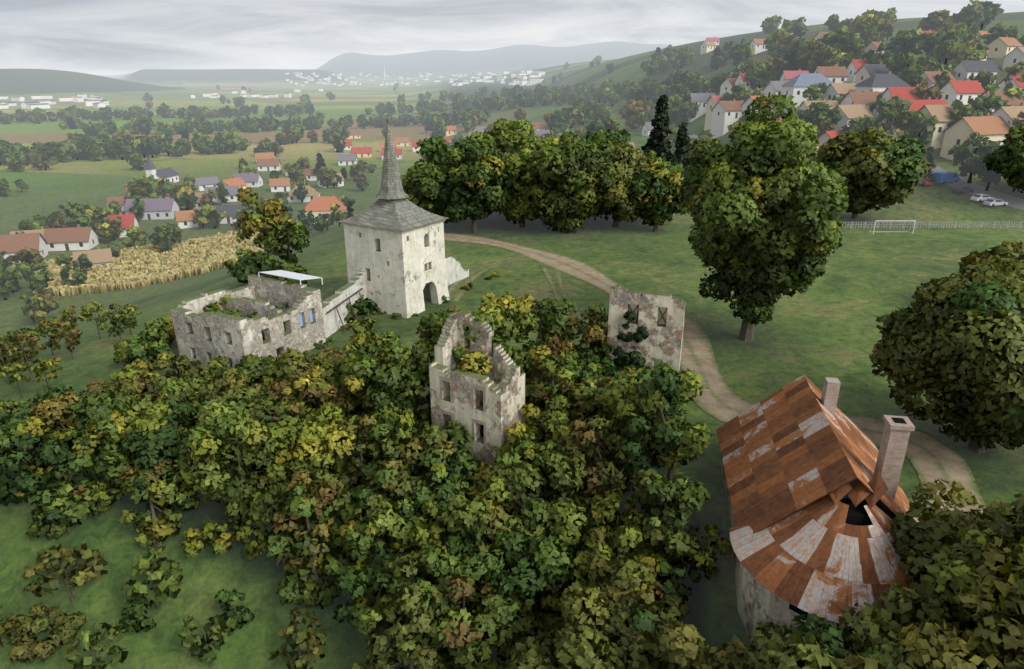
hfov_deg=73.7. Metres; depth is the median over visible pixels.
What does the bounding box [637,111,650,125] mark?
tree
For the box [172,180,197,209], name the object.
tree
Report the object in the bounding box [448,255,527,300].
dirt track
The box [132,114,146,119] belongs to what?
tree
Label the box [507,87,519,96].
tree
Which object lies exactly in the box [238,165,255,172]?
tree
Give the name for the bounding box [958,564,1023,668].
slope olive tree
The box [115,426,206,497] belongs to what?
wood tree
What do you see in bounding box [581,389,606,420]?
wood bush
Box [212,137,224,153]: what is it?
hedge tree
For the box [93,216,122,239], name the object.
tree
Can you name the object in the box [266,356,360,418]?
wood tree
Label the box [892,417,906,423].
chimney flue
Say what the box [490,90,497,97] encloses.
hedge tree
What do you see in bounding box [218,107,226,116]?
hedge tree
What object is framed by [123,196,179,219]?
village house
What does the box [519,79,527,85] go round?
town building
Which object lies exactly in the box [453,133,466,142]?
tree
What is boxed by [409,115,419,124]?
hedge tree
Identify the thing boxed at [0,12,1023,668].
terrain ground
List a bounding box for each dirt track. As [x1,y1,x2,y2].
[444,232,985,512]
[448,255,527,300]
[541,268,586,335]
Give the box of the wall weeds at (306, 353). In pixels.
[301,350,309,356]
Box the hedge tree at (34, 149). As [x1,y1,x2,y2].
[29,141,43,153]
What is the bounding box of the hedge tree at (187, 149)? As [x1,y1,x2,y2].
[182,142,191,154]
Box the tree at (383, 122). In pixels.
[380,116,391,127]
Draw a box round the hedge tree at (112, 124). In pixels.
[102,119,116,133]
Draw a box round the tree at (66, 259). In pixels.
[55,254,72,264]
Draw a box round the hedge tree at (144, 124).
[136,117,153,133]
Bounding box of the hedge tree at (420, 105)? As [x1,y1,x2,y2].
[415,100,425,111]
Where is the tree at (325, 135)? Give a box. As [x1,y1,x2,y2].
[321,128,330,142]
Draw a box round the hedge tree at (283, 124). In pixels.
[279,120,289,129]
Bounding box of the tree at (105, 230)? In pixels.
[96,222,114,242]
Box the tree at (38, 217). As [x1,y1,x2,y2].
[31,214,47,221]
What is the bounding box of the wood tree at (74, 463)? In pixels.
[14,445,94,523]
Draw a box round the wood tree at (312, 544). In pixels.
[255,468,354,583]
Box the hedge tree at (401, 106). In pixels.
[397,101,406,113]
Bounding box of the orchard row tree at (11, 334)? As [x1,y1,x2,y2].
[2,328,34,359]
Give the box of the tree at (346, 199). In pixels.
[343,197,355,214]
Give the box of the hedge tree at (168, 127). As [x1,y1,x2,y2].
[159,124,174,134]
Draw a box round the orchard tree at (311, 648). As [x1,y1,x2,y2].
[268,606,327,668]
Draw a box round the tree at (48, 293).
[37,288,54,300]
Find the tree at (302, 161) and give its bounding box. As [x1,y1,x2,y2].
[296,157,310,175]
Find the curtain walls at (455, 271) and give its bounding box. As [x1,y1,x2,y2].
[322,256,468,337]
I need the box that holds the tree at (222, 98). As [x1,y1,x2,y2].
[219,95,225,103]
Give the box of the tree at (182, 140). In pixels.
[175,138,188,143]
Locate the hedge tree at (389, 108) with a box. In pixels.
[384,102,395,114]
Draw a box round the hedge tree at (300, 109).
[295,102,306,114]
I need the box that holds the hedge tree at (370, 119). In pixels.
[368,114,373,125]
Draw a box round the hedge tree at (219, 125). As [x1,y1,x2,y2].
[213,119,224,131]
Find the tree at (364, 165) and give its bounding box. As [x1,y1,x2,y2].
[361,162,366,170]
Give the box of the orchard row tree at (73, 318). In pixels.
[59,305,77,327]
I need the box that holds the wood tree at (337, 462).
[302,413,359,470]
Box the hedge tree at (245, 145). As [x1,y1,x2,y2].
[239,138,250,150]
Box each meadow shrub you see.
[1,602,86,663]
[25,509,72,540]
[118,596,156,632]
[213,589,254,631]
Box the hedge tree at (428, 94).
[425,91,431,98]
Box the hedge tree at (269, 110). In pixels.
[264,106,274,115]
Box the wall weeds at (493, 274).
[490,271,500,277]
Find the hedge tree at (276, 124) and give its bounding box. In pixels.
[270,116,280,129]
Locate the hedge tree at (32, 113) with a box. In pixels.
[26,110,39,121]
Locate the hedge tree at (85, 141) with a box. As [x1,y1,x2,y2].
[70,133,95,159]
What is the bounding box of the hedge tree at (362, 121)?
[356,114,369,128]
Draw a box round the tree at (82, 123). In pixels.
[77,119,85,128]
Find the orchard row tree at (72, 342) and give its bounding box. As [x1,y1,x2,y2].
[51,322,82,358]
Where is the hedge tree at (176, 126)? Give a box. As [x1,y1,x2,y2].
[172,121,185,133]
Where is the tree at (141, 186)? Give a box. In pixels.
[125,175,158,197]
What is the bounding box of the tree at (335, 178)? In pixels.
[328,170,341,187]
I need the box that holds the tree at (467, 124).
[462,119,471,132]
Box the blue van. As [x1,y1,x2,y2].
[933,171,960,183]
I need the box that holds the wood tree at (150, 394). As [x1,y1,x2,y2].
[70,377,165,429]
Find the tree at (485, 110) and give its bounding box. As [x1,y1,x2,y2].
[481,105,490,118]
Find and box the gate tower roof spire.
[337,123,448,230]
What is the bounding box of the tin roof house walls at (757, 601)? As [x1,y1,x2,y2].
[721,457,895,658]
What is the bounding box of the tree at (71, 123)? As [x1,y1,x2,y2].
[67,116,76,128]
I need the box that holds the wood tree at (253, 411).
[184,397,309,484]
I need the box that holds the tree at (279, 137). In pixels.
[274,133,285,144]
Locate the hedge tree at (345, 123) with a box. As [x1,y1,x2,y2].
[335,117,350,128]
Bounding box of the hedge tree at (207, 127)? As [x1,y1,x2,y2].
[199,120,215,133]
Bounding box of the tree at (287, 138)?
[281,133,291,144]
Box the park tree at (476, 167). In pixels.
[432,139,515,232]
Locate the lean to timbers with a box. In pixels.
[327,288,368,332]
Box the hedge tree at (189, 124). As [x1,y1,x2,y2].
[179,118,194,132]
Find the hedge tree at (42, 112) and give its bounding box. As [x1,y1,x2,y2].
[33,107,46,120]
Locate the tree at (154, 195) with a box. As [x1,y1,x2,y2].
[146,192,159,198]
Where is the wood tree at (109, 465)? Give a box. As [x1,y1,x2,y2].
[91,429,175,488]
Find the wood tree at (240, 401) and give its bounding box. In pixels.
[193,395,275,430]
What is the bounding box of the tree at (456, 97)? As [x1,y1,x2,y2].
[452,92,461,103]
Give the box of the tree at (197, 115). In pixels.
[194,112,202,118]
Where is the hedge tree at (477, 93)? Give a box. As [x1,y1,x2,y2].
[474,89,479,96]
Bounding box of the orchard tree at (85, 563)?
[21,543,107,603]
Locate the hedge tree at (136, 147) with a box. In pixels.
[123,142,141,159]
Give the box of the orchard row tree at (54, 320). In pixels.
[49,308,77,339]
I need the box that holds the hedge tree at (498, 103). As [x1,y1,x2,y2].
[492,94,504,109]
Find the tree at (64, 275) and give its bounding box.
[59,264,78,285]
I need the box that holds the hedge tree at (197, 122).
[192,116,204,130]
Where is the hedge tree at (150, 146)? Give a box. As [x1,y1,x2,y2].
[139,136,161,157]
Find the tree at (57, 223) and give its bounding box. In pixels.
[51,219,71,227]
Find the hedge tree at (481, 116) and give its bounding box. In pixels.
[472,110,486,124]
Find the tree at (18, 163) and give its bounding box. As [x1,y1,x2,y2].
[7,154,28,171]
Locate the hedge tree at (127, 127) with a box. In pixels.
[120,124,133,134]
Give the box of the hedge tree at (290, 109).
[285,104,295,114]
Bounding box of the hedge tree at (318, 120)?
[311,115,323,128]
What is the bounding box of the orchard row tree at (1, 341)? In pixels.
[0,335,6,360]
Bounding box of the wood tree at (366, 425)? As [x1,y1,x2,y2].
[334,414,386,486]
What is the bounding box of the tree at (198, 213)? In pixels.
[192,209,209,227]
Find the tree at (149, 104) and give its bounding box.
[145,100,153,108]
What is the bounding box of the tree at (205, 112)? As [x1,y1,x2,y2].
[202,109,210,117]
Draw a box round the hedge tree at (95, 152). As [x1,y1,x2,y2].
[86,144,106,160]
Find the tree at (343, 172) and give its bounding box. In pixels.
[340,167,346,178]
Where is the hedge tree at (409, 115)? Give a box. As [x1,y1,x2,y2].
[399,113,412,124]
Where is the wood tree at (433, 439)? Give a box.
[399,420,481,483]
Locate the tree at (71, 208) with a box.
[58,202,83,226]
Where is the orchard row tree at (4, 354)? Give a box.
[0,341,19,380]
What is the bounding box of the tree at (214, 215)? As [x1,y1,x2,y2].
[198,204,226,227]
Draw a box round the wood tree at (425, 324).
[415,305,462,362]
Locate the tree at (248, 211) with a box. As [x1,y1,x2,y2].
[235,206,253,215]
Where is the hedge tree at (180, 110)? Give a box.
[176,107,188,115]
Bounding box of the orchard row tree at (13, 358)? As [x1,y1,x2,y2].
[7,338,40,381]
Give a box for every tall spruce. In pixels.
[641,94,676,162]
[673,121,690,170]
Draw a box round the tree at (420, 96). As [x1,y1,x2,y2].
[418,93,424,99]
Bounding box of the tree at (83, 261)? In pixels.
[71,254,92,273]
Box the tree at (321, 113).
[315,111,324,118]
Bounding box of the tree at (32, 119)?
[29,115,35,123]
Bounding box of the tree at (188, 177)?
[183,174,193,182]
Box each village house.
[0,230,47,262]
[10,226,44,235]
[43,224,98,250]
[72,246,112,269]
[96,212,138,238]
[107,194,126,210]
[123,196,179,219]
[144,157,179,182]
[174,207,202,228]
[179,190,208,209]
[193,175,219,190]
[204,184,238,201]
[212,202,245,223]
[220,176,246,188]
[231,171,263,186]
[255,151,274,161]
[256,157,280,170]
[269,176,290,191]
[283,163,293,175]
[287,183,320,201]
[303,169,316,180]
[303,193,347,223]
[316,173,344,187]
[337,153,357,164]
[343,139,351,149]
[346,129,360,138]
[351,146,371,157]
[379,142,397,151]
[381,147,401,158]
[395,136,408,145]
[412,141,428,151]
[426,131,445,138]
[446,125,456,135]
[473,125,486,131]
[531,121,548,129]
[534,129,549,135]
[641,122,655,135]
[688,91,715,121]
[688,133,698,139]
[700,41,716,53]
[704,95,723,130]
[705,37,719,44]
[711,98,743,138]
[720,76,736,94]
[734,73,769,95]
[741,93,776,117]
[750,38,766,53]
[762,79,786,94]
[779,69,808,80]
[781,71,832,112]
[796,98,838,113]
[812,126,846,152]
[813,64,848,82]
[814,31,830,38]
[821,81,855,99]
[831,102,875,129]
[839,89,882,115]
[846,59,877,82]
[854,62,889,83]
[855,71,911,91]
[864,40,887,58]
[875,84,940,116]
[875,117,918,147]
[899,97,947,113]
[918,101,973,148]
[919,69,956,87]
[939,78,984,104]
[940,113,1009,162]
[952,58,999,83]
[974,88,1023,111]
[976,30,994,41]
[987,36,1023,57]
[989,102,1023,126]
[996,74,1023,90]
[1002,47,1023,70]
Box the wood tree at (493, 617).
[419,566,519,668]
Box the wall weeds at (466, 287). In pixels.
[460,285,471,290]
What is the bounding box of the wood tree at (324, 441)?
[262,405,356,498]
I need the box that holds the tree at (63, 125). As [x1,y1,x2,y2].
[58,121,67,129]
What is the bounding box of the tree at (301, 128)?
[287,124,304,142]
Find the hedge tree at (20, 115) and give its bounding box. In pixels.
[13,108,26,121]
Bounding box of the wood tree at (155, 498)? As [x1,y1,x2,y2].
[117,461,194,549]
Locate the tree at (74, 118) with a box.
[64,115,78,126]
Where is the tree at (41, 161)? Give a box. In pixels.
[31,152,57,169]
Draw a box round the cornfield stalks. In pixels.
[33,230,266,296]
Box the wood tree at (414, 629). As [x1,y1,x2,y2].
[354,580,456,668]
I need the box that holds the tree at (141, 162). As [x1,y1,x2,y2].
[133,155,145,170]
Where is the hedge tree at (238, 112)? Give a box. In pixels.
[232,107,242,117]
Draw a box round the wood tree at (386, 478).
[352,459,421,518]
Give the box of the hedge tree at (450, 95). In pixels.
[448,92,453,99]
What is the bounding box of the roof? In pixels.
[716,374,922,630]
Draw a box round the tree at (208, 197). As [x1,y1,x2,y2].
[200,189,217,205]
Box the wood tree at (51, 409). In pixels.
[0,383,122,465]
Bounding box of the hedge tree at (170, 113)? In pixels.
[166,109,176,117]
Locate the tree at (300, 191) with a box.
[292,183,307,202]
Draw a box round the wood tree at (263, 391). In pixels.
[243,382,305,418]
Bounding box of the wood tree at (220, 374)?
[212,367,256,388]
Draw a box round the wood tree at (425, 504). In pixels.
[400,457,468,523]
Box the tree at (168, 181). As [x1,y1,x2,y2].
[165,179,174,185]
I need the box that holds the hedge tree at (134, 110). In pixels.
[129,106,143,118]
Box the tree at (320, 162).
[313,152,325,173]
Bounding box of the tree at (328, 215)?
[322,213,334,230]
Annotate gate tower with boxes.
[340,219,449,317]
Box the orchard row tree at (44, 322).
[37,320,58,338]
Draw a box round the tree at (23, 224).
[18,219,47,230]
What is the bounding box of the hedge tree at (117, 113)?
[113,108,123,118]
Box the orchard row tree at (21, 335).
[12,332,44,366]
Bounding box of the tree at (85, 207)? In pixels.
[72,204,91,215]
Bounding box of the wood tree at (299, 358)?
[272,347,348,408]
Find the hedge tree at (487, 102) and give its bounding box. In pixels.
[481,98,493,109]
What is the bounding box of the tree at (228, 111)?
[224,105,234,117]
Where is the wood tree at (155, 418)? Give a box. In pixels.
[118,400,198,455]
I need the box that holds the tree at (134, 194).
[123,189,146,202]
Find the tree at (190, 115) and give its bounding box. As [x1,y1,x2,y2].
[187,111,192,120]
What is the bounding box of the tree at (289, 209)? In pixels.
[282,201,293,218]
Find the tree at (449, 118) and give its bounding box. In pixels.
[441,112,453,125]
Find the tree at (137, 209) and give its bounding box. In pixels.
[128,198,144,220]
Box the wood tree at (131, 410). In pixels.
[88,396,147,443]
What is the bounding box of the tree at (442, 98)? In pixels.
[439,95,445,100]
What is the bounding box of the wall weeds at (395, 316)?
[390,312,401,319]
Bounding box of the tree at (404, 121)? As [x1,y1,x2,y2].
[399,113,408,126]
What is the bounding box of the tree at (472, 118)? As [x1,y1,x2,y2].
[462,113,476,127]
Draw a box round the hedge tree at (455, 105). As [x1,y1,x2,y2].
[451,101,460,109]
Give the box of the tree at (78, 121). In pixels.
[75,119,81,126]
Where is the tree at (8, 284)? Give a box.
[0,271,17,299]
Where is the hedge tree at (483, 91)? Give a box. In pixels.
[478,87,487,95]
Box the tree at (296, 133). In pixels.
[281,125,303,143]
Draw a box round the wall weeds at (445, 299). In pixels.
[442,295,448,302]
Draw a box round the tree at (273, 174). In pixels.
[269,170,281,178]
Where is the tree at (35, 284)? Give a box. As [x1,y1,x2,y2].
[26,273,48,293]
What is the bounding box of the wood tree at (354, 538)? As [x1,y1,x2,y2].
[328,476,424,567]
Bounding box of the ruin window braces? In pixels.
[627,304,667,325]
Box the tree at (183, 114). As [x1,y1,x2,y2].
[178,110,187,118]
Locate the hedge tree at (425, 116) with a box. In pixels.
[417,109,431,125]
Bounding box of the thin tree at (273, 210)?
[235,187,297,255]
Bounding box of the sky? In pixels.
[0,0,1023,75]
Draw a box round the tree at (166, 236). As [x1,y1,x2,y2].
[148,223,181,251]
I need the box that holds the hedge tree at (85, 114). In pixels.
[79,108,91,119]
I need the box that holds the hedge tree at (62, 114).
[57,109,71,120]
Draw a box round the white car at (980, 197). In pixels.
[970,194,992,201]
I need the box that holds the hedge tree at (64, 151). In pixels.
[51,141,78,162]
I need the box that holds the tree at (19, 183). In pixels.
[13,179,28,191]
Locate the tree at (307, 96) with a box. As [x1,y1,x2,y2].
[299,94,309,98]
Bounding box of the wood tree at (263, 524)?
[241,476,336,566]
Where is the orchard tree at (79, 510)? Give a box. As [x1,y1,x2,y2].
[35,478,92,534]
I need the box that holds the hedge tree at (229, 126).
[224,121,237,131]
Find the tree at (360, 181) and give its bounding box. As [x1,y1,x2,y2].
[352,173,368,190]
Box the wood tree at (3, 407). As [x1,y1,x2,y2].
[0,399,13,422]
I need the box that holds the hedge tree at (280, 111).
[274,104,285,116]
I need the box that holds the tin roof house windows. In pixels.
[789,498,870,632]
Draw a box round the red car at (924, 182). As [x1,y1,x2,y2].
[921,178,933,185]
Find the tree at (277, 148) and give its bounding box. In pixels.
[272,142,284,155]
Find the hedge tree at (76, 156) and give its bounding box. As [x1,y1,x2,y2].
[63,139,82,159]
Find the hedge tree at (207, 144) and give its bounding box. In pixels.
[198,137,214,154]
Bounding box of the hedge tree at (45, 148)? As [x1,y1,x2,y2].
[38,141,58,157]
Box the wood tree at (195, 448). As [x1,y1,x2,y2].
[170,399,291,518]
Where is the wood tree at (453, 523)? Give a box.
[415,497,527,603]
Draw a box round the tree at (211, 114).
[206,111,215,117]
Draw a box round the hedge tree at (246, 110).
[239,104,253,115]
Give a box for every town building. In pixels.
[0,95,8,98]
[0,102,16,105]
[0,104,8,108]
[11,96,24,100]
[21,101,39,108]
[26,103,49,108]
[30,95,41,98]
[41,95,52,98]
[43,100,55,104]
[57,97,72,101]
[72,96,83,101]
[77,94,86,98]
[84,100,99,105]
[92,102,105,108]
[202,93,212,96]
[246,93,258,96]
[259,94,268,97]
[267,94,277,96]
[284,93,291,97]
[455,82,462,85]
[497,76,506,80]
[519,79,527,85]
[528,74,537,79]
[530,78,543,85]
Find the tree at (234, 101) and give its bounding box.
[233,97,237,106]
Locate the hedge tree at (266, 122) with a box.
[257,114,275,131]
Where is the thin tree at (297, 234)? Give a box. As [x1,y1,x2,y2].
[261,221,309,263]
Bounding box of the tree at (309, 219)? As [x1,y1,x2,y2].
[297,209,317,237]
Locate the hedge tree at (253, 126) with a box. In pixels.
[247,120,259,132]
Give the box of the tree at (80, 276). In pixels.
[71,271,87,285]
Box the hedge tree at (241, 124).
[235,117,249,131]
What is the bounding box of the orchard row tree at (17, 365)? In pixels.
[0,360,30,398]
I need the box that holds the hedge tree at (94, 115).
[90,111,100,120]
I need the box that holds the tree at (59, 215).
[45,211,66,225]
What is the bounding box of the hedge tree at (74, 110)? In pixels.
[65,105,80,117]
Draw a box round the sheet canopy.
[258,270,322,284]
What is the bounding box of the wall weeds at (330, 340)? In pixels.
[325,337,334,341]
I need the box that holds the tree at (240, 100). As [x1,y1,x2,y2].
[236,96,245,106]
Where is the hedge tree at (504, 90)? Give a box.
[501,87,508,96]
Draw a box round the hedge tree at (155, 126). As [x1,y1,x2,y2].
[150,122,163,130]
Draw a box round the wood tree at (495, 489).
[447,467,517,520]
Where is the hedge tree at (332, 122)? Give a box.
[327,118,336,128]
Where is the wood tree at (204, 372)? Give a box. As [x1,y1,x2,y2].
[180,365,215,391]
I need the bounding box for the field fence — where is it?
[840,221,1023,228]
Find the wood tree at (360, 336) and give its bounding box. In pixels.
[336,316,390,411]
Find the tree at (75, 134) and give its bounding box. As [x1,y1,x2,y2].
[65,131,82,139]
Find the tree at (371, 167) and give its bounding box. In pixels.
[366,163,376,172]
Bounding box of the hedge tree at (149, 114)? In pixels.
[143,109,153,117]
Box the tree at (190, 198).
[177,191,198,210]
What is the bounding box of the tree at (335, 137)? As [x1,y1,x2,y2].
[328,131,344,151]
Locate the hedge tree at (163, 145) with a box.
[159,140,172,155]
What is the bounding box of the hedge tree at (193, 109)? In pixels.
[187,105,200,116]
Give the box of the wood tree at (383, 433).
[356,411,416,469]
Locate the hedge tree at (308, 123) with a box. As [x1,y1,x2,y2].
[302,118,314,129]
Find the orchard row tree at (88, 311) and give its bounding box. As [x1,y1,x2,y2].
[77,301,107,338]
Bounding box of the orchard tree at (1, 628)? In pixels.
[0,605,3,646]
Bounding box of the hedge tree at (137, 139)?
[131,134,148,156]
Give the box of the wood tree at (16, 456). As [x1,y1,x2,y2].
[0,412,103,505]
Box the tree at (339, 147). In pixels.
[335,134,344,152]
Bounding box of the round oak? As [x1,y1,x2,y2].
[869,256,1023,452]
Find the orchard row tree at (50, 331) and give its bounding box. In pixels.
[29,324,66,355]
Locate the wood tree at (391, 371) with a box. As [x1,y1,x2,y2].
[336,331,436,426]
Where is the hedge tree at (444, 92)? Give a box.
[440,90,447,97]
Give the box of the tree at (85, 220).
[64,211,95,230]
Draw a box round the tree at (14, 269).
[0,262,30,292]
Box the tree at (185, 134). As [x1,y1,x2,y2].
[181,130,190,143]
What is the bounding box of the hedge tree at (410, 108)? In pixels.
[406,104,413,112]
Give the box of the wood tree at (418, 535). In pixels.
[389,516,447,574]
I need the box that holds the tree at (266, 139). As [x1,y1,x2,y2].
[258,137,270,143]
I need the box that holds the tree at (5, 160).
[0,153,17,169]
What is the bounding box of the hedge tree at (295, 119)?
[288,114,302,125]
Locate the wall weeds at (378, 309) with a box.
[372,307,386,314]
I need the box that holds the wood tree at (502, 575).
[436,504,575,618]
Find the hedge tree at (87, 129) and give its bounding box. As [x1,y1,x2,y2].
[80,121,95,136]
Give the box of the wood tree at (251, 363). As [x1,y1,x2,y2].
[235,354,279,383]
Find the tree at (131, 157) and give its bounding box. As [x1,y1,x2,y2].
[126,152,146,169]
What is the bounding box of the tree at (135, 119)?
[131,117,142,121]
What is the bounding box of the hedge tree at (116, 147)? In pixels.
[106,137,134,159]
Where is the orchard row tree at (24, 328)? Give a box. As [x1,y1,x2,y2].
[20,325,39,343]
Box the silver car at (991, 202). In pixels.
[983,198,1007,206]
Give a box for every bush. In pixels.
[7,465,50,492]
[57,426,95,459]
[68,480,125,518]
[85,409,131,455]
[87,450,114,481]
[92,394,135,408]
[109,370,159,395]
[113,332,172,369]
[117,451,166,475]
[133,516,182,546]
[137,318,175,349]
[153,352,192,382]
[157,376,192,399]
[159,316,175,338]
[166,480,220,512]
[179,401,197,432]
[180,519,235,558]
[190,394,207,416]
[194,380,225,398]
[200,356,229,378]
[202,302,240,314]
[209,294,231,312]
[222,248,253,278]
[227,506,256,535]
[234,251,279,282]
[236,524,267,559]
[247,312,264,340]
[258,471,280,489]
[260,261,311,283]
[275,302,288,331]
[275,551,347,608]
[299,402,317,416]
[317,544,372,572]
[332,451,383,476]
[333,483,365,521]
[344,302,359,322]
[344,392,362,419]
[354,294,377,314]
[357,410,381,442]
[364,560,390,603]
[366,648,408,668]
[377,401,419,436]
[384,412,418,451]
[410,433,457,471]
[415,640,454,668]
[416,391,430,420]
[417,418,450,440]
[437,478,476,512]
[451,347,465,360]
[466,474,520,509]
[470,350,486,367]
[473,462,497,474]
[483,658,508,668]
[502,608,550,656]
[519,416,546,442]
[527,589,572,629]
[575,363,607,388]
[577,420,623,467]
[580,507,630,533]
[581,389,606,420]
[583,355,614,373]
[595,457,636,496]
[598,390,622,420]
[622,538,667,589]
[631,490,674,516]
[647,434,664,467]
[649,550,702,604]
[679,522,733,579]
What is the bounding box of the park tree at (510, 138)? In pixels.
[465,118,547,215]
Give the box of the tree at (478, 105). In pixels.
[473,100,482,110]
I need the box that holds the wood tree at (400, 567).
[382,540,465,614]
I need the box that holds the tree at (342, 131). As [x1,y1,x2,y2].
[335,125,349,138]
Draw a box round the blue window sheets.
[299,309,312,325]
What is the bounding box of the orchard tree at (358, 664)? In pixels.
[352,661,365,668]
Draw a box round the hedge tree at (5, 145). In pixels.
[0,140,20,160]
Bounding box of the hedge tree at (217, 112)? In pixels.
[213,109,220,117]
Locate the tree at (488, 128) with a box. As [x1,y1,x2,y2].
[484,123,493,131]
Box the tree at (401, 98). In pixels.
[397,94,404,101]
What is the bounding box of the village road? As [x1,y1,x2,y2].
[927,166,1023,209]
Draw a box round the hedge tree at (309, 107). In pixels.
[305,102,314,113]
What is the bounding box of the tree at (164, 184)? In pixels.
[146,174,172,197]
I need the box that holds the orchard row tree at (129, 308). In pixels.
[120,304,141,334]
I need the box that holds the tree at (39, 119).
[35,115,43,123]
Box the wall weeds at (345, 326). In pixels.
[340,324,349,330]
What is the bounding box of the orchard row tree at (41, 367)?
[30,357,62,387]
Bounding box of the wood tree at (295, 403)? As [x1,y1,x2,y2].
[265,388,309,429]
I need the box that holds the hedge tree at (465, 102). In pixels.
[458,96,471,108]
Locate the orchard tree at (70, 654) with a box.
[61,622,128,668]
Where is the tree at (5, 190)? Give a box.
[0,178,10,196]
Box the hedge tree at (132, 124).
[126,119,140,133]
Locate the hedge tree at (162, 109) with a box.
[156,103,172,117]
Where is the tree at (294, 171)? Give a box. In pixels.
[286,163,304,181]
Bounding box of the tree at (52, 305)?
[21,293,58,319]
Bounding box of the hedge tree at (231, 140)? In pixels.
[214,129,243,153]
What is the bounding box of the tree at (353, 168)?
[348,163,360,177]
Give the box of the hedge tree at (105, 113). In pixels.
[96,106,113,120]
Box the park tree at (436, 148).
[414,135,474,190]
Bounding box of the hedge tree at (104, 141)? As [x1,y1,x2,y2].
[95,134,115,157]
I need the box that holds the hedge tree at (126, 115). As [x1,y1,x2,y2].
[121,110,131,119]
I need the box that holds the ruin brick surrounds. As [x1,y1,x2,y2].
[439,376,485,445]
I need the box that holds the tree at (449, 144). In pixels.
[443,141,453,147]
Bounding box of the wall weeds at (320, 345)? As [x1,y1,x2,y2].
[314,340,327,348]
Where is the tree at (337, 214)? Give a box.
[330,203,347,226]
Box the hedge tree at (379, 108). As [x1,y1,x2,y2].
[375,102,384,114]
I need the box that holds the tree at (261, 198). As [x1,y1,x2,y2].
[253,196,267,204]
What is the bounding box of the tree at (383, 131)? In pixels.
[381,127,385,137]
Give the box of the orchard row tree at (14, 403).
[0,398,36,423]
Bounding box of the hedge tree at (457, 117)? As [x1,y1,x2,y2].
[451,110,462,123]
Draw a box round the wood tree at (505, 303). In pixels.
[479,291,519,353]
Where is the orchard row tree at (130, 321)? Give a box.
[107,310,136,340]
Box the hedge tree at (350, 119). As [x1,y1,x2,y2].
[344,114,354,126]
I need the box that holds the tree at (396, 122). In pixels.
[392,118,398,125]
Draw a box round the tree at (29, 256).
[7,246,44,274]
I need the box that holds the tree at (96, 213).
[82,205,115,223]
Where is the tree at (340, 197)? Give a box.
[337,194,352,205]
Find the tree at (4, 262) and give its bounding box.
[0,251,12,265]
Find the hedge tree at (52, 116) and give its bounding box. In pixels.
[46,111,57,121]
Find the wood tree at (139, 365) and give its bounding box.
[110,358,160,392]
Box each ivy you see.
[612,311,649,367]
[612,350,645,375]
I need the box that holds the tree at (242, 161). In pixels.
[238,158,248,168]
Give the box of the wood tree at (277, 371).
[261,353,293,390]
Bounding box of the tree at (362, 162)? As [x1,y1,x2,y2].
[356,159,364,169]
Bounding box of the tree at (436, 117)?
[430,113,444,126]
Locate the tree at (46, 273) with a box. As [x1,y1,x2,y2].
[32,261,53,281]
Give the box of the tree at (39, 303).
[17,294,47,324]
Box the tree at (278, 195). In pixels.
[274,192,288,203]
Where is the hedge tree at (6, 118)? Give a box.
[0,113,14,123]
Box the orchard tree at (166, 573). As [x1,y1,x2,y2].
[120,545,183,609]
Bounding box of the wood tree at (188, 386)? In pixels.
[157,376,204,421]
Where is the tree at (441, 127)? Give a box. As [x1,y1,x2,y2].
[431,121,446,138]
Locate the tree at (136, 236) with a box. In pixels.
[118,225,147,247]
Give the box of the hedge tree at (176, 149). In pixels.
[166,141,185,156]
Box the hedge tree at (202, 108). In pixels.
[199,106,208,113]
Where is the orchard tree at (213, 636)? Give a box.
[177,614,236,667]
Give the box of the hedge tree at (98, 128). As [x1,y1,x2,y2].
[91,122,109,136]
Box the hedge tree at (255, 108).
[250,104,258,113]
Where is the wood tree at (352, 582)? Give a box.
[328,546,434,641]
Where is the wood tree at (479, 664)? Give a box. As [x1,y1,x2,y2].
[472,659,496,668]
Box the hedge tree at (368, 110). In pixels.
[364,107,372,114]
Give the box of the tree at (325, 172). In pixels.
[316,166,337,187]
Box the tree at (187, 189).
[164,183,194,210]
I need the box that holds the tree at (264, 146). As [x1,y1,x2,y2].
[255,140,272,152]
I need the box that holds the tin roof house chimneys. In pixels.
[821,377,914,511]
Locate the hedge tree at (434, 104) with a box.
[430,99,442,111]
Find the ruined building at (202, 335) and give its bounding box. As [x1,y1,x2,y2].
[171,274,325,370]
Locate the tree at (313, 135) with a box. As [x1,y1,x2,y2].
[306,130,318,142]
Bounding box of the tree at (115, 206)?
[103,200,124,214]
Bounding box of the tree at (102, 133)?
[99,130,113,137]
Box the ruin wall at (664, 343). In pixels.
[607,285,685,371]
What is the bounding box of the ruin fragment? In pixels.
[429,311,524,467]
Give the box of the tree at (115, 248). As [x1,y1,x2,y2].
[107,242,120,256]
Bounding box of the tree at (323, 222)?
[315,214,331,232]
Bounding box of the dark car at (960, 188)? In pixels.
[951,185,974,192]
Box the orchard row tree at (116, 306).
[105,302,130,324]
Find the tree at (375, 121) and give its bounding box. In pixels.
[372,116,381,127]
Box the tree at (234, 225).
[230,213,245,230]
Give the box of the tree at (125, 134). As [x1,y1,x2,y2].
[113,128,131,141]
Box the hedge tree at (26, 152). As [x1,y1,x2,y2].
[6,142,34,162]
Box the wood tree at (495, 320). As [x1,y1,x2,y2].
[410,305,525,386]
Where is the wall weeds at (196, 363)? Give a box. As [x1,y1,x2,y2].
[192,359,200,366]
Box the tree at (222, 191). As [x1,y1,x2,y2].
[216,182,228,202]
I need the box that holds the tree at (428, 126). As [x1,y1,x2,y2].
[424,121,432,130]
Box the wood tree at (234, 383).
[184,372,266,423]
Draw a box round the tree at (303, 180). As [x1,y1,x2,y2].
[296,176,308,185]
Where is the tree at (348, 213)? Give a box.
[343,200,353,228]
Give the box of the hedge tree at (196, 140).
[189,133,211,152]
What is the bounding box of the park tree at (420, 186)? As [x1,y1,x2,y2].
[400,161,471,223]
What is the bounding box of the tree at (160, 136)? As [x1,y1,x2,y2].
[154,130,172,141]

